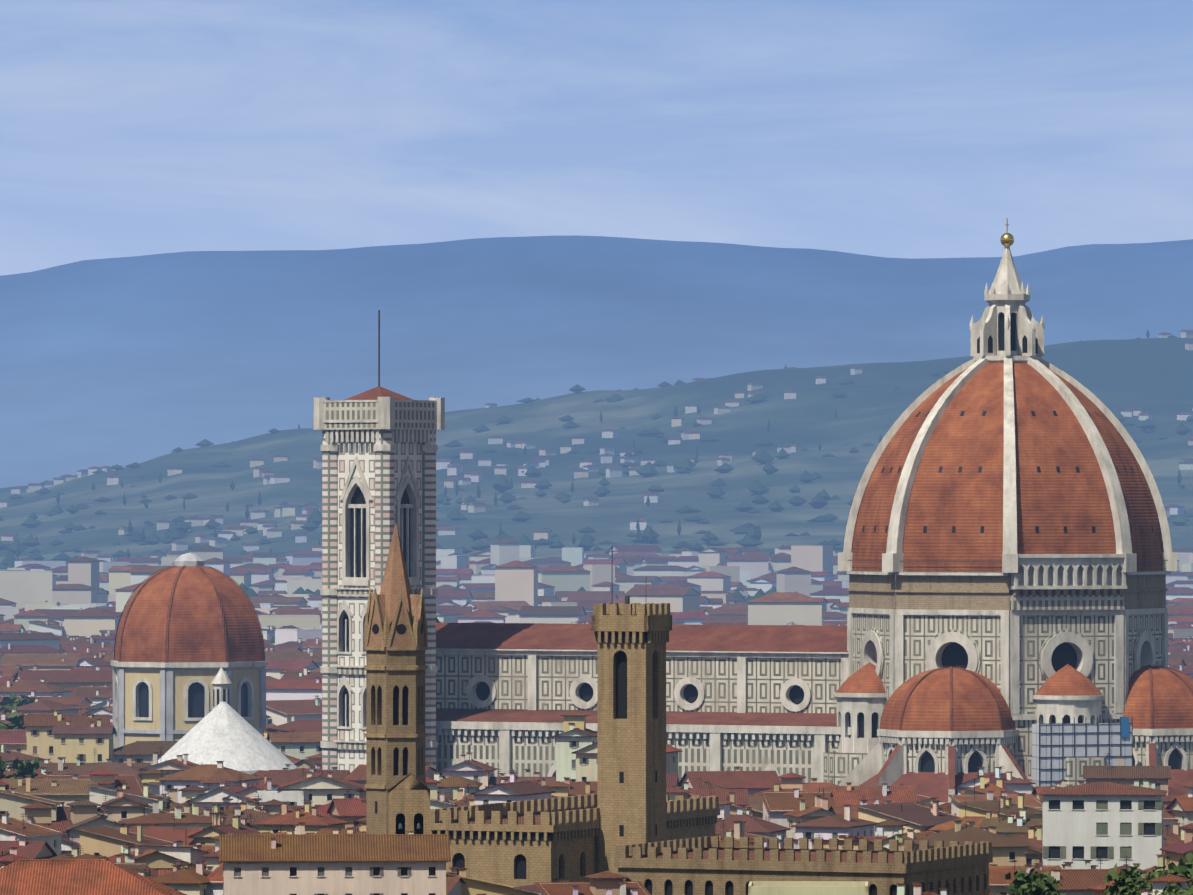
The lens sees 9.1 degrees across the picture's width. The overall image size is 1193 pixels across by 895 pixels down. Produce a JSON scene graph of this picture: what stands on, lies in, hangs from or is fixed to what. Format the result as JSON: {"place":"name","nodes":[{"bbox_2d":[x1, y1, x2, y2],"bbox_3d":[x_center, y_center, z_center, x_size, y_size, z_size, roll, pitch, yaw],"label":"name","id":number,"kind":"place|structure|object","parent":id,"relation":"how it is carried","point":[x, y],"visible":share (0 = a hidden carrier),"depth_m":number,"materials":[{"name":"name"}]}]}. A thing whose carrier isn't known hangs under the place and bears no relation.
{"place":"outdoors","nodes":[
{"label":"outdoors","id":0,"kind":"place"},
{"bbox_2d":[389,772,432,833],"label":"bell gable","id":1,"kind":"structure","parent":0,"point":[409,802],"depth_m":947.72,"materials":[{"name":"stone"}]},
{"bbox_2d":[0,235,1192,487],"bbox_3d":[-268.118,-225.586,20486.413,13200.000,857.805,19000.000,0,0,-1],"label":"mountains","id":2,"kind":"structure","parent":0,"point":[122,361],"depth_m":19002.80,"materials":[{"name":"blue"}]},
{"bbox_2d":[0,693,1192,894],"bbox_3d":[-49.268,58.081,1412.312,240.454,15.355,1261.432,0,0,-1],"label":"trees","id":3,"kind":"object","parent":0,"point":[1035,883],"visible":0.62,"depth_m":899.83,"materials":[{"name":"green plant"}]},
{"bbox_2d":[0,0,1192,275],"label":"sky","id":4,"kind":"structure","parent":0,"point":[910,129],"materials":[{"name":"blue"}]},
{"bbox_2d":[591,547,671,873],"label":"crenellated tower","id":5,"kind":"structure","parent":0,"point":[631,639],"depth_m":983.43,"materials":[{"name":"brown stone"}]},
{"bbox_2d":[838,358,1176,771],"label":"dome","id":6,"kind":"structure","parent":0,"point":[1007,525],"depth_m":1267.34,"materials":[{"name":"red tile"}]},
{"bbox_2d":[970,246,1044,362],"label":"dome lantern","id":7,"kind":"object","parent":6,"relation":"on","point":[1007,325],"visible":0.98,"depth_m":1284.95,"materials":[{"name":"white stone"}]},
{"bbox_2d":[1000,233,1013,245],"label":"golden ball","id":8,"kind":"object","parent":7,"relation":"on","point":[1006,239],"visible":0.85,"depth_m":1286.76,"materials":[{"name":"gold metal"}]},
{"bbox_2d":[823,662,1192,804],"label":"cathedral apses","id":9,"kind":"structure","parent":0,"point":[939,734],"depth_m":1257.95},
{"label":"ground","id":10,"kind":"structure","parent":0,"visible":0},
{"bbox_2d":[111,553,267,748],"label":"domed chapel","id":11,"kind":"structure","parent":10,"relation":"on","point":[189,626],"depth_m":1493.98,"materials":[{"name":"tile"}]},
{"bbox_2d":[158,667,297,774],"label":"tent roof","id":12,"kind":"structure","parent":10,"relation":"on","point":[227,734],"depth_m":1383.97,"materials":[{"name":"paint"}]},
{"bbox_2d":[313,310,444,772],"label":"campanile","id":13,"kind":"structure","parent":10,"relation":"on","point":[378,447],"depth_m":1299.74,"materials":[{"name":"white stone"}]},
{"bbox_2d":[364,524,427,833],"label":"badia tower","id":14,"kind":"structure","parent":10,"relation":"on","point":[395,639],"depth_m":983.13,"materials":[{"name":"stone"}]},
{"bbox_2d":[430,794,719,886],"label":"crenellated palace","id":15,"kind":"structure","parent":10,"relation":"on","point":[521,843],"depth_m":975.81,"materials":[{"name":"beige stone"}]},
{"bbox_2d":[0,607,1192,894],"bbox_3d":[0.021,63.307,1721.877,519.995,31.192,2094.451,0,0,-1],"label":"city","id":16,"kind":"object","parent":10,"relation":"on","point":[90,809],"visible":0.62,"depth_m":1115.33,"materials":[{"name":"tile"}]},
{"bbox_2d":[0,338,1192,568],"bbox_3d":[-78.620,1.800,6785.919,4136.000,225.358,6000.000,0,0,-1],"label":"foothills","id":17,"kind":"structure","parent":10,"relation":"on","point":[1154,376],"depth_m":6614.87,"materials":[{"name":"green plant"}]},
{"bbox_2d":[0,330,1192,630],"bbox_3d":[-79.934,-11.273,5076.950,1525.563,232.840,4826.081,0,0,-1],"label":"city","id":18,"kind":"object","parent":10,"relation":"on","point":[506,582],"visible":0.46,"depth_m":4159.06,"materials":[{"name":"paint"}]},
{"bbox_2d":[0,330,1192,643],"bbox_3d":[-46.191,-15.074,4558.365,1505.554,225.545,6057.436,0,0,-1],"label":"trees","id":19,"kind":"object","parent":10,"relation":"on","point":[750,538],"visible":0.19,"depth_m":5994.44,"materials":[{"name":"green plant"}]},
{"bbox_2d":[436,617,853,787],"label":"cathedral nave","id":20,"kind":"structure","parent":10,"relation":"on","point":[753,697],"depth_m":1300.81,"materials":[{"name":"white stone"}]},
{"bbox_2d":[614,836,992,894],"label":"crenellated building","id":21,"kind":"structure","parent":10,"relation":"on","point":[706,865],"depth_m":927.79,"materials":[{"name":"brown stone"}]}
]}

